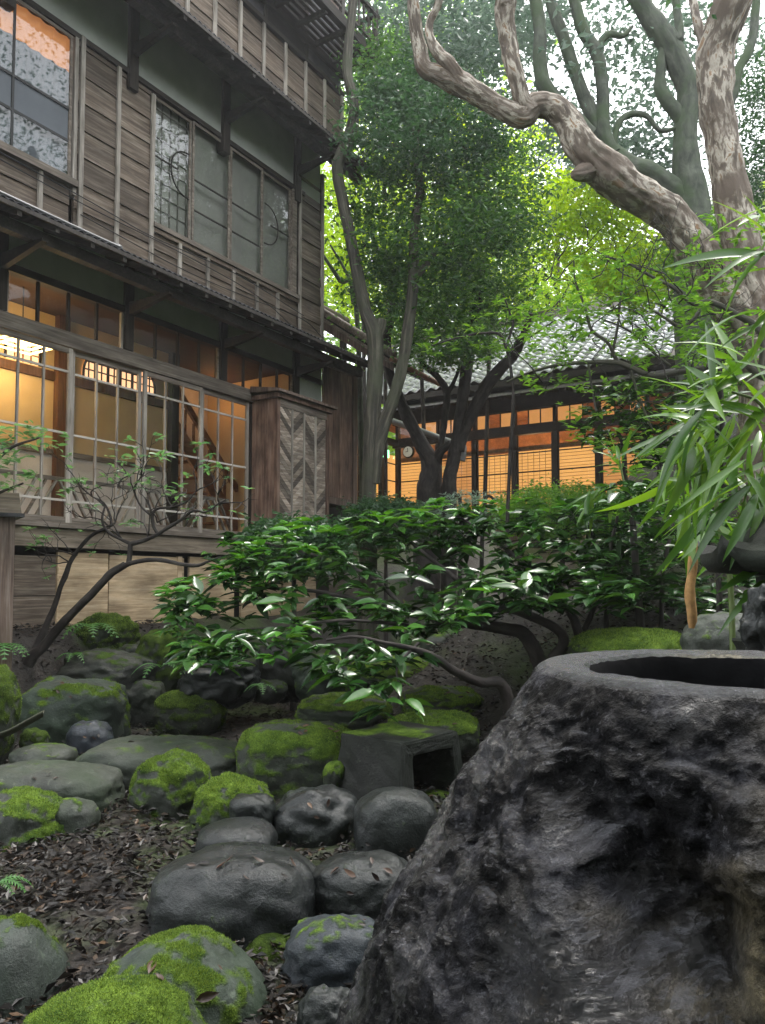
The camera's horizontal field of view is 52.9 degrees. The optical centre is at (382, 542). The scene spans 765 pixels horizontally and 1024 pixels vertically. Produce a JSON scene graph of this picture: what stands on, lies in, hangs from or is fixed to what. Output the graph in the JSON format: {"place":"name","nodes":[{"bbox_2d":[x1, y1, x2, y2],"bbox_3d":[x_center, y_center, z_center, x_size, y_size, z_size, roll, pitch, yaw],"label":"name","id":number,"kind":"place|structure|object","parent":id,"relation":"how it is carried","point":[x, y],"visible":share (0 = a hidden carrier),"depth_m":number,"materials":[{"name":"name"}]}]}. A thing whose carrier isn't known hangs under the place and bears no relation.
{"place":"outdoors","nodes":[
{"label":"outdoors","id":0,"kind":"place"},
{"bbox_2d":[0,165,764,1023],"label":"ground","id":1,"kind":"structure","parent":0,"point":[512,669],"depth_m":6.25,"materials":[{"name":"soil"}]},
{"bbox_2d":[0,663,22,763],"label":"stone","id":2,"kind":"object","parent":1,"relation":"on","point":[11,698],"visible":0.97,"depth_m":5.29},
{"bbox_2d":[0,710,44,737],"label":"branch","id":3,"kind":"object","parent":2,"relation":"on","point":[23,724],"visible":1,"depth_m":5.13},
{"bbox_2d":[0,492,24,671],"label":"gate post","id":4,"kind":"object","parent":1,"relation":"on","point":[10,510],"visible":0.88,"depth_m":6.29,"materials":[{"name":"brown wood"}]},
{"bbox_2d":[0,785,65,851],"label":"stone","id":5,"kind":"object","parent":1,"relation":"on","point":[27,812],"visible":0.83,"depth_m":3.73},
{"bbox_2d":[19,727,49,747],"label":"stone","id":6,"kind":"object","parent":1,"relation":"on","point":[31,736],"visible":0.61,"depth_m":5.57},
{"bbox_2d":[0,912,70,1023],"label":"stone","id":7,"kind":"object","parent":1,"relation":"on","point":[33,959],"visible":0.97,"depth_m":2.32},
{"bbox_2d":[0,420,72,493],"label":"leafy branch shrub","id":8,"kind":"object","parent":1,"relation":"on","point":[8,488],"visible":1,"depth_m":6.03,"materials":[{"name":"green plant"}]},
{"bbox_2d":[8,743,78,762],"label":"stone","id":9,"kind":"object","parent":1,"relation":"on","point":[47,751],"visible":0.56,"depth_m":5.13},
{"bbox_2d":[0,760,124,816],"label":"stone","id":10,"kind":"object","parent":1,"relation":"on","point":[101,786],"visible":0.57,"depth_m":4.15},
{"bbox_2d":[18,675,131,743],"bbox_3d":[-2.465,1.474,6.230,0.843,0.786,0.676,0,-3,0],"label":"stone","id":11,"kind":"object","parent":1,"relation":"on","point":[105,700],"visible":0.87,"depth_m":5.97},
{"bbox_2d":[56,797,100,836],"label":"stone","id":12,"kind":"object","parent":1,"relation":"on","point":[73,814],"visible":0.44,"depth_m":3.81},
{"bbox_2d":[66,720,113,755],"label":"stone","id":13,"kind":"object","parent":1,"relation":"on","point":[78,731],"visible":0.52,"depth_m":5.58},
{"bbox_2d":[57,647,158,689],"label":"stone","id":14,"kind":"object","parent":1,"relation":"on","point":[119,666],"visible":0.48,"depth_m":6.70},
{"bbox_2d":[75,612,140,649],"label":"stone","id":15,"kind":"object","parent":1,"relation":"on","point":[126,628],"visible":0.68,"depth_m":7.32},
{"bbox_2d":[23,973,207,1023],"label":"stone","id":16,"kind":"object","parent":1,"relation":"on","point":[128,998],"visible":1,"depth_m":1.91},
{"bbox_2d":[21,432,254,667],"bbox_3d":[-2.113,0.095,6.603,2.193,2.155,1.016,0,-3,0],"label":"tree","id":17,"kind":"object","parent":1,"relation":"on","point":[42,643],"visible":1,"depth_m":6.60,"materials":[{"name":"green plant"}]},
{"bbox_2d":[126,679,165,727],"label":"stone","id":18,"kind":"object","parent":1,"relation":"on","point":[143,694],"visible":0.43,"depth_m":6.59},
{"bbox_2d":[75,734,237,792],"bbox_3d":[-1.412,1.458,4.930,1.072,0.420,0.676,0,-3,0],"label":"stone","id":19,"kind":"object","parent":1,"relation":"on","point":[127,758],"visible":0.41,"depth_m":4.75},
{"bbox_2d":[135,629,189,691],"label":"stone","id":20,"kind":"object","parent":1,"relation":"on","point":[150,645],"visible":0.38,"depth_m":6.97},
{"bbox_2d":[127,748,211,821],"bbox_3d":[-1.151,1.424,4.227,0.479,0.575,0.411,0,-3,0],"label":"stone","id":21,"kind":"object","parent":1,"relation":"on","point":[171,781],"visible":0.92,"depth_m":4.09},
{"bbox_2d":[99,924,268,1023],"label":"stone","id":22,"kind":"object","parent":1,"relation":"on","point":[189,958],"visible":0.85,"depth_m":2.22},
{"bbox_2d":[0,0,379,628],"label":"wooden house","id":23,"kind":"structure","parent":1,"relation":"on","point":[202,128],"depth_m":9.23,"materials":[{"name":"brown wood"}]},
{"bbox_2d":[4,336,41,365],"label":"lattice window","id":24,"kind":"structure","parent":23,"relation":"in","point":[35,357],"depth_m":8.74,"materials":[{"name":"paper"}]},
{"bbox_2d":[0,286,51,354],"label":"ceiling lamp","id":25,"kind":"object","parent":23,"relation":"hanging from","point":[24,344],"visible":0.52,"depth_m":8.21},
{"bbox_2d":[0,328,72,522],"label":"sliding door","id":26,"kind":"structure","parent":23,"relation":"in","point":[44,344],"depth_m":7.55,"materials":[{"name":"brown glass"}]},
{"bbox_2d":[0,0,73,176],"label":"sash window","id":27,"kind":"structure","parent":23,"relation":"in","point":[16,96],"depth_m":7.60,"materials":[{"name":"brown glass"}]},
{"bbox_2d":[6,271,123,348],"bbox_3d":[-3.205,-2.343,7.839,0.032,0.400,1.364,-2,-4,32],"label":"transom window","id":28,"kind":"structure","parent":23,"relation":"in","point":[37,302],"depth_m":7.83,"materials":[{"name":"brown wood"}]},
{"bbox_2d":[69,350,141,527],"bbox_3d":[-2.957,-1.065,8.223,0.030,1.782,0.907,-2,-4,32],"label":"sliding door","id":29,"kind":"structure","parent":23,"relation":"in","point":[96,360],"depth_m":8.27,"materials":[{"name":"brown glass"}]},
{"bbox_2d":[82,360,155,396],"bbox_3d":[-3.354,-2.187,9.857,0.044,0.429,1.148,-2,-4,32],"label":"lattice window","id":30,"kind":"structure","parent":23,"relation":"in","point":[105,373],"depth_m":9.77,"materials":[{"name":"paper"}]},
{"bbox_2d":[0,159,290,324],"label":"cable","id":31,"kind":"object","parent":23,"relation":"attached to","point":[139,232],"visible":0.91,"depth_m":8.54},
{"bbox_2d":[0,152,303,315],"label":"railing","id":32,"kind":"object","parent":23,"relation":"attached to","point":[141,230],"visible":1,"depth_m":8.53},
{"bbox_2d":[140,370,202,532],"bbox_3d":[-2.444,-1.026,8.978,0.030,1.782,0.908,-2,-4,32],"label":"sliding door","id":33,"kind":"structure","parent":23,"relation":"in","point":[146,374],"depth_m":8.95,"materials":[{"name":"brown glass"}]},
{"bbox_2d":[155,96,191,238],"bbox_3d":[-2.496,-4.421,9.126,0.043,1.525,0.607,-2,-4,32],"label":"sash window","id":34,"kind":"structure","parent":23,"relation":"in","point":[159,100],"depth_m":9.34,"materials":[{"name":"brown wood"}]},
{"bbox_2d":[133,325,218,378],"bbox_3d":[-2.425,-2.277,9.096,0.032,0.400,1.364,-2,-4,32],"label":"transom window","id":35,"kind":"structure","parent":23,"relation":"in","point":[154,326],"depth_m":9.09,"materials":[{"name":"brown wood"}]},
{"bbox_2d":[191,120,230,258],"bbox_3d":[-2.150,-4.393,9.660,0.020,1.525,0.659,-2,-4,32],"label":"sash window","id":36,"kind":"structure","parent":23,"relation":"in","point":[194,123],"depth_m":9.58,"materials":[{"name":"brown wood"}]},
{"bbox_2d":[201,389,248,534],"bbox_3d":[-2.003,-0.985,9.758,0.030,1.782,0.866,-2,-4,32],"label":"sliding door","id":37,"kind":"structure","parent":23,"relation":"in","point":[219,396],"depth_m":9.84,"materials":[{"name":"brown wood"}]},
{"bbox_2d":[230,147,262,275],"bbox_3d":[-1.807,-4.364,10.213,0.020,1.525,0.632,-2,-4,32],"label":"sash window","id":38,"kind":"structure","parent":23,"relation":"in","point":[232,149],"depth_m":10.29,"materials":[{"name":"brown wood"}]},
{"bbox_2d":[226,357,292,391],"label":"transom window","id":39,"kind":"structure","parent":23,"relation":"in","point":[243,358],"depth_m":10.34,"materials":[{"name":"brown wood"}]},
{"bbox_2d":[262,170,290,289],"bbox_3d":[-1.482,-4.336,10.756,0.043,1.525,0.623,-2,-4,32],"label":"sash window","id":40,"kind":"structure","parent":23,"relation":"in","point":[264,173],"depth_m":10.97,"materials":[{"name":"brown wood"}]},
{"bbox_2d":[152,689,227,735],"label":"stone","id":41,"kind":"object","parent":1,"relation":"on","point":[177,710],"visible":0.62,"depth_m":6.43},
{"bbox_2d":[177,658,261,708],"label":"stone","id":42,"kind":"object","parent":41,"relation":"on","point":[227,688],"visible":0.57,"depth_m":6.52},
{"bbox_2d":[145,841,315,949],"bbox_3d":[-0.554,1.441,2.887,0.680,0.572,0.509,0,-3,0],"label":"stone","id":43,"kind":"object","parent":1,"relation":"on","point":[229,900],"visible":0.55,"depth_m":2.71,"materials":[{"name":"stone"}]},
{"bbox_2d":[187,771,275,833],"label":"stone","id":44,"kind":"object","parent":1,"relation":"on","point":[214,796],"visible":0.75,"depth_m":3.87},
{"bbox_2d":[195,816,277,851],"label":"stone","id":45,"kind":"object","parent":1,"relation":"on","point":[251,829],"visible":0.58,"depth_m":3.46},
{"bbox_2d":[229,793,275,823],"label":"stone","id":46,"kind":"object","parent":1,"relation":"on","point":[261,805],"visible":0.73,"depth_m":3.72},
{"bbox_2d":[245,933,289,961],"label":"stone","id":47,"kind":"object","parent":1,"relation":"on","point":[262,941],"visible":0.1,"depth_m":2.62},
{"bbox_2d":[253,679,287,704],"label":"stone","id":48,"kind":"object","parent":1,"relation":"on","point":[270,696],"visible":0.79,"depth_m":6.73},
{"bbox_2d":[255,639,312,703],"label":"stone","id":49,"kind":"object","parent":1,"relation":"on","point":[274,671],"visible":0.35,"depth_m":6.96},
{"bbox_2d":[235,718,350,800],"bbox_3d":[-0.526,1.392,4.776,0.775,0.582,0.616,0,-3,0],"label":"stone","id":50,"kind":"object","parent":1,"relation":"on","point":[280,758],"visible":0.69,"depth_m":4.52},
{"bbox_2d":[228,509,361,710],"bbox_3d":[-0.852,0.703,7.566,1.313,2.088,1.284,0,-3,0],"label":"clipped shrub","id":51,"kind":"object","parent":1,"relation":"on","point":[261,525],"visible":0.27,"depth_m":7.36,"materials":[{"name":"green plant"}]},
{"bbox_2d":[272,784,357,847],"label":"stone","id":52,"kind":"object","parent":1,"relation":"on","point":[295,821],"visible":0.63,"depth_m":3.73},
{"bbox_2d":[290,653,348,700],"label":"stone","id":53,"kind":"object","parent":1,"relation":"on","point":[298,676],"visible":0.41,"depth_m":6.85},
{"bbox_2d":[297,984,349,1023],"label":"stone","id":54,"kind":"object","parent":1,"relation":"on","point":[321,1004],"visible":0.66,"depth_m":2.10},
{"bbox_2d":[280,913,374,997],"bbox_3d":[-0.149,1.373,2.479,0.362,0.356,0.288,0,-3,0],"label":"stone","id":55,"kind":"object","parent":1,"relation":"on","point":[328,950],"visible":0.56,"depth_m":2.38,"materials":[{"name":"stone"}]},
{"bbox_2d":[323,760,344,787],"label":"stone","id":56,"kind":"object","parent":1,"relation":"on","point":[333,772],"visible":0.68,"depth_m":4.39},
{"bbox_2d":[294,691,392,729],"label":"stone","id":57,"kind":"object","parent":1,"relation":"on","point":[320,707],"visible":0.62,"depth_m":5.69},
{"bbox_2d":[324,177,384,496],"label":"thin pale tree","id":58,"kind":"object","parent":1,"relation":"on","point":[329,263],"visible":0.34,"depth_m":14.64,"materials":[{"name":"green plant"}]},
{"bbox_2d":[312,849,406,920],"bbox_3d":[-0.063,1.355,2.933,0.446,0.330,0.356,0,-3,0],"label":"stone","id":59,"kind":"object","parent":1,"relation":"on","point":[364,886],"visible":0.47,"depth_m":2.82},
{"bbox_2d":[0,555,746,1023],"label":"leaf litter","id":60,"kind":"object","parent":1,"relation":"on","point":[70,973],"visible":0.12,"depth_m":3.24,"materials":[{"name":"plant"}]},
{"bbox_2d":[320,83,428,425],"bbox_3d":[-0.444,-5.879,18.310,3.600,11.667,3.898,0,-3,0],"label":"maple tree","id":61,"kind":"object","parent":1,"relation":"on","point":[328,182],"visible":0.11,"depth_m":18.18,"materials":[{"name":"green plant"}]},
{"bbox_2d":[324,217,432,347],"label":"maple tree","id":62,"kind":"object","parent":1,"relation":"on","point":[343,309],"visible":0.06,"depth_m":20.22,"materials":[{"name":"green plant"}]},
{"bbox_2d":[324,305,439,509],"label":"corridor roof","id":63,"kind":"structure","parent":1,"relation":"on","point":[341,329],"depth_m":12.87,"materials":[{"name":"brown wood"}]},
{"bbox_2d":[332,489,435,647],"bbox_3d":[0.035,0.579,9.605,1.302,2.540,1.405,0,-3,0],"label":"clipped shrub","id":64,"kind":"object","parent":1,"relation":"on","point":[382,505],"visible":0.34,"depth_m":9.38,"materials":[{"name":"green plant"}]},
{"bbox_2d":[345,655,428,691],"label":"stone","id":65,"kind":"object","parent":1,"relation":"on","point":[390,673],"visible":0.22,"depth_m":6.44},
{"bbox_2d":[353,786,437,859],"bbox_3d":[0.064,1.425,3.678,0.411,0.498,0.332,0,-3,0],"label":"stone","id":66,"kind":"object","parent":1,"relation":"on","point":[394,820],"visible":0.59,"depth_m":3.55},
{"bbox_2d":[341,0,453,500],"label":"maple tree","id":67,"kind":"object","parent":1,"relation":"on","point":[385,472],"visible":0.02,"depth_m":17.10,"materials":[{"name":"green plant"}]},
{"bbox_2d":[338,721,462,803],"bbox_3d":[0.093,1.384,4.483,0.662,0.589,0.675,-3,-4,42],"label":"carved stone block","id":68,"kind":"object","parent":1,"relation":"on","point":[398,754],"depth_m":4.36,"materials":[{"name":"stone"}]},
{"bbox_2d":[151,496,658,722],"bbox_3d":[0.185,0.482,5.493,4.300,1.891,2.753,0,-3,0],"label":"glossy shrub","id":69,"kind":"object","parent":1,"relation":"on","point":[548,580],"visible":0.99,"depth_m":5.37,"materials":[{"name":"green plant"}]},
{"bbox_2d":[387,709,479,755],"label":"stone","id":70,"kind":"object","parent":1,"relation":"on","point":[466,727],"visible":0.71,"depth_m":4.80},
{"bbox_2d":[325,185,546,428],"bbox_3d":[1.099,-3.924,16.194,4.369,7.508,4.416,-2,-4,36],"label":"maple tree","id":71,"kind":"object","parent":1,"relation":"on","point":[423,421],"visible":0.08,"depth_m":16.14,"materials":[{"name":"green plant"}]},
{"bbox_2d":[418,632,455,651],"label":"stone","id":72,"kind":"object","parent":1,"relation":"on","point":[436,638],"visible":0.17,"depth_m":7.38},
{"bbox_2d":[400,684,483,713],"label":"stone","id":73,"kind":"object","parent":1,"relation":"on","point":[435,697],"visible":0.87,"depth_m":5.55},
{"bbox_2d":[331,194,566,607],"bbox_3d":[1.046,-2.216,12.895,3.857,6.735,2.766,-1,-3,25],"label":"forked tree","id":74,"kind":"object","parent":1,"relation":"on","point":[431,481],"visible":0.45,"depth_m":12.49,"materials":[{"name":"green plant"}]},
{"bbox_2d":[318,0,581,657],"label":"slim evergreen tree","id":75,"kind":"object","parent":1,"relation":"on","point":[411,97],"visible":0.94,"depth_m":10.38,"materials":[{"name":"green plant"}]},
{"bbox_2d":[422,488,502,630],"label":"grey green shrub","id":76,"kind":"object","parent":1,"relation":"on","point":[457,497],"visible":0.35,"depth_m":10.47,"materials":[{"name":"green plant"}]},
{"bbox_2d":[380,101,581,517],"bbox_3d":[2.320,-5.261,17.414,4.843,10.323,4.014,2,-4,-40],"label":"maple tree","id":77,"kind":"object","parent":1,"relation":"on","point":[486,443],"visible":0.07,"depth_m":17.12,"materials":[{"name":"green plant"}]},
{"bbox_2d":[416,292,574,597],"bbox_3d":[1.290,-0.954,8.706,1.847,3.877,0.846,0,-3,0],"label":"leafy sapling","id":78,"kind":"object","parent":1,"relation":"on","point":[507,349],"visible":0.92,"depth_m":8.71,"materials":[{"name":"green plant"}]},
{"bbox_2d":[321,289,676,542],"bbox_3d":[2.060,-3.182,17.651,9.500,7.403,9.850,-2,-4,32],"label":"garden annex","id":79,"kind":"object","parent":1,"relation":"on","point":[541,447],"visible":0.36,"depth_m":17.60,"materials":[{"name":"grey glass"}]},
{"bbox_2d":[377,455,396,498],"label":"corridor window","id":80,"kind":"structure","parent":79,"relation":"in","point":[391,460],"depth_m":19.24,"materials":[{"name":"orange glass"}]},
{"bbox_2d":[391,418,466,461],"bbox_3d":[0.840,-1.915,14.234,1.564,0.946,0.147,-2,-3,31],"label":"rain pipe","id":81,"kind":"object","parent":79,"relation":"attached to","point":[427,433],"visible":0.37,"depth_m":14.15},
{"bbox_2d":[477,411,510,430],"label":"transom window","id":82,"kind":"structure","parent":79,"relation":"in","point":[505,417],"depth_m":17.89,"materials":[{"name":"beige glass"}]},
{"bbox_2d":[516,406,552,425],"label":"transom window","id":83,"kind":"structure","parent":79,"relation":"in","point":[544,414],"depth_m":17.41,"materials":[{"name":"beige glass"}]},
{"bbox_2d":[517,432,552,508],"bbox_3d":[3.443,-1.613,17.370,0.854,1.700,0.030,-2,-4,32],"label":"sliding window","id":84,"kind":"structure","parent":79,"relation":"in","point":[518,453],"depth_m":17.47,"materials":[{"name":"brown wood"}]},
{"bbox_2d":[557,401,592,421],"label":"transom window","id":85,"kind":"structure","parent":79,"relation":"in","point":[562,409],"depth_m":17.03,"materials":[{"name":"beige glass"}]},
{"bbox_2d":[320,0,764,500],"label":"woods","id":86,"kind":"object","parent":1,"relation":"on","point":[391,434],"depth_m":29.42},
{"bbox_2d":[336,649,764,1023],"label":"water basin","id":87,"kind":"object","parent":1,"relation":"on","point":[591,850],"visible":1,"depth_m":1.07,"materials":[{"name":"stone"}]},
{"bbox_2d":[493,238,608,318],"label":"maple tree","id":88,"kind":"object","parent":1,"relation":"on","point":[550,288],"visible":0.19,"depth_m":22.15,"materials":[{"name":"green plant"}]},
{"bbox_2d":[344,0,764,469],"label":"mossy tree","id":89,"kind":"object","parent":1,"relation":"on","point":[685,180],"visible":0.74,"depth_m":10.95,"materials":[{"name":"green plant"}]},
{"bbox_2d":[488,469,637,585],"bbox_3d":[2.248,-0.151,9.523,1.933,1.642,1.975,0,-3,0],"label":"clipped shrub","id":90,"kind":"object","parent":1,"relation":"on","point":[575,492],"visible":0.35,"depth_m":9.15,"materials":[{"name":"green plant"}]},
{"bbox_2d":[501,124,643,306],"bbox_3d":[5.491,-6.931,22.746,4.464,11.661,4.950,-2,-4,35],"label":"maple tree","id":91,"kind":"object","parent":1,"relation":"on","point":[560,164],"visible":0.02,"depth_m":22.43,"materials":[{"name":"green plant"}]},
{"bbox_2d":[407,0,764,522],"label":"peeling bark tree","id":92,"kind":"object","parent":1,"relation":"on","point":[606,171],"visible":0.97,"depth_m":7.90,"materials":[{"name":"brown plant"}]},
{"bbox_2d":[565,425,640,537],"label":"bamboo","id":93,"kind":"object","parent":1,"relation":"on","point":[589,501],"visible":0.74,"depth_m":5.97,"materials":[{"name":"green plant"}]},
{"bbox_2d":[502,159,715,285],"bbox_3d":[3.957,-4.643,13.989,4.380,4.953,3.184,2,-4,-31],"label":"maple tree","id":94,"kind":"object","parent":1,"relation":"on","point":[572,219],"visible":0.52,"depth_m":13.10,"materials":[{"name":"green plant"}]},
{"bbox_2d":[553,224,673,325],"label":"maple tree","id":95,"kind":"object","parent":1,"relation":"on","point":[601,285],"visible":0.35,"depth_m":12.31,"materials":[{"name":"green plant"}]},
{"bbox_2d":[567,626,681,653],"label":"stone","id":96,"kind":"object","parent":1,"relation":"on","point":[619,638],"visible":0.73,"depth_m":4.96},
{"bbox_2d":[493,197,764,452],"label":"crooked small tree","id":97,"kind":"object","parent":1,"relation":"on","point":[702,304],"visible":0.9,"depth_m":7.30,"materials":[{"name":"green plant"}]},
{"bbox_2d":[581,479,713,628],"bbox_3d":[2.031,0.247,5.905,1.137,1.465,1.782,-1,-3,14],"label":"evergreen shrub","id":98,"kind":"object","parent":1,"relation":"on","point":[633,515],"visible":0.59,"depth_m":5.58,"materials":[{"name":"green plant"}]},
{"bbox_2d":[571,377,734,545],"bbox_3d":[3.403,-0.965,9.694,1.906,2.824,2.849,-1,-3,25],"label":"evergreen shrub","id":99,"kind":"object","parent":1,"relation":"on","point":[621,412],"visible":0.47,"depth_m":9.10,"materials":[{"name":"green plant"}]},
{"bbox_2d":[599,446,745,575],"bbox_3d":[2.948,-0.271,7.526,1.821,1.553,1.592,0,-3,0],"label":"bush","id":100,"kind":"object","parent":1,"relation":"on","point":[631,472],"visible":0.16,"depth_m":7.42,"materials":[{"name":"green plant"}]},
{"bbox_2d":[596,320,764,649],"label":"bamboo","id":101,"kind":"object","parent":1,"relation":"on","point":[686,543],"visible":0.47,"depth_m":3.38,"materials":[{"name":"green plant"}]},
{"bbox_2d":[613,322,764,635],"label":"bamboo","id":102,"kind":"object","parent":1,"relation":"on","point":[710,478],"visible":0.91,"depth_m":2.66,"materials":[{"name":"green plant"}]},
{"bbox_2d":[684,543,697,628],"bbox_3d":[1.203,0.168,2.996,0.055,0.331,0.040,0,-3,0],"label":"dry sheath","id":103,"kind":"object","parent":1,"relation":"on","point":[690,599],"visible":0.95,"depth_m":2.98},
{"bbox_2d":[633,197,764,313],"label":"maple tree","id":104,"kind":"object","parent":1,"relation":"on","point":[668,261],"visible":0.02,"depth_m":11.62,"materials":[{"name":"green plant"}]},
{"bbox_2d":[671,275,737,502],"bbox_3d":[4.542,-2.080,9.770,1.597,3.302,2.697,-2,-3,29],"label":"evergreen shrub","id":105,"kind":"object","parent":1,"relation":"on","point":[721,394],"visible":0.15,"depth_m":9.29,"materials":[{"name":"green plant"}]},
{"bbox_2d":[680,611,742,649],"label":"stone","id":106,"kind":"object","parent":1,"relation":"on","point":[703,633],"visible":0.38,"depth_m":4.26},
{"bbox_2d":[662,194,764,453],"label":"bamboo","id":107,"kind":"object","parent":1,"relation":"on","point":[744,253],"visible":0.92,"depth_m":2.56,"materials":[{"name":"green plant"}]},
{"bbox_2d":[669,519,757,623],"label":"evergreen shrub","id":108,"kind":"object","parent":1,"relation":"on","point":[717,601],"visible":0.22,"depth_m":5.28,"materials":[{"name":"green plant"}]},
{"bbox_2d":[698,516,764,649],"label":"stone lantern","id":109,"kind":"object","parent":1,"relation":"on","point":[747,554],"visible":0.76,"depth_m":2.47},
{"bbox_2d":[702,17,764,239],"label":"evergreen tree","id":110,"kind":"object","parent":1,"relation":"on","point":[756,183],"visible":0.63,"depth_m":11.30,"materials":[{"name":"green plant"}]},
{"bbox_2d":[737,583,764,650],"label":"stone","id":111,"kind":"object","parent":1,"relation":"on","point":[751,630],"visible":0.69,"depth_m":1.90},
{"bbox_2d":[323,0,764,364],"label":"sky","id":112,"kind":"structure","parent":0,"point":[558,75],"materials":[{"name":"white"}]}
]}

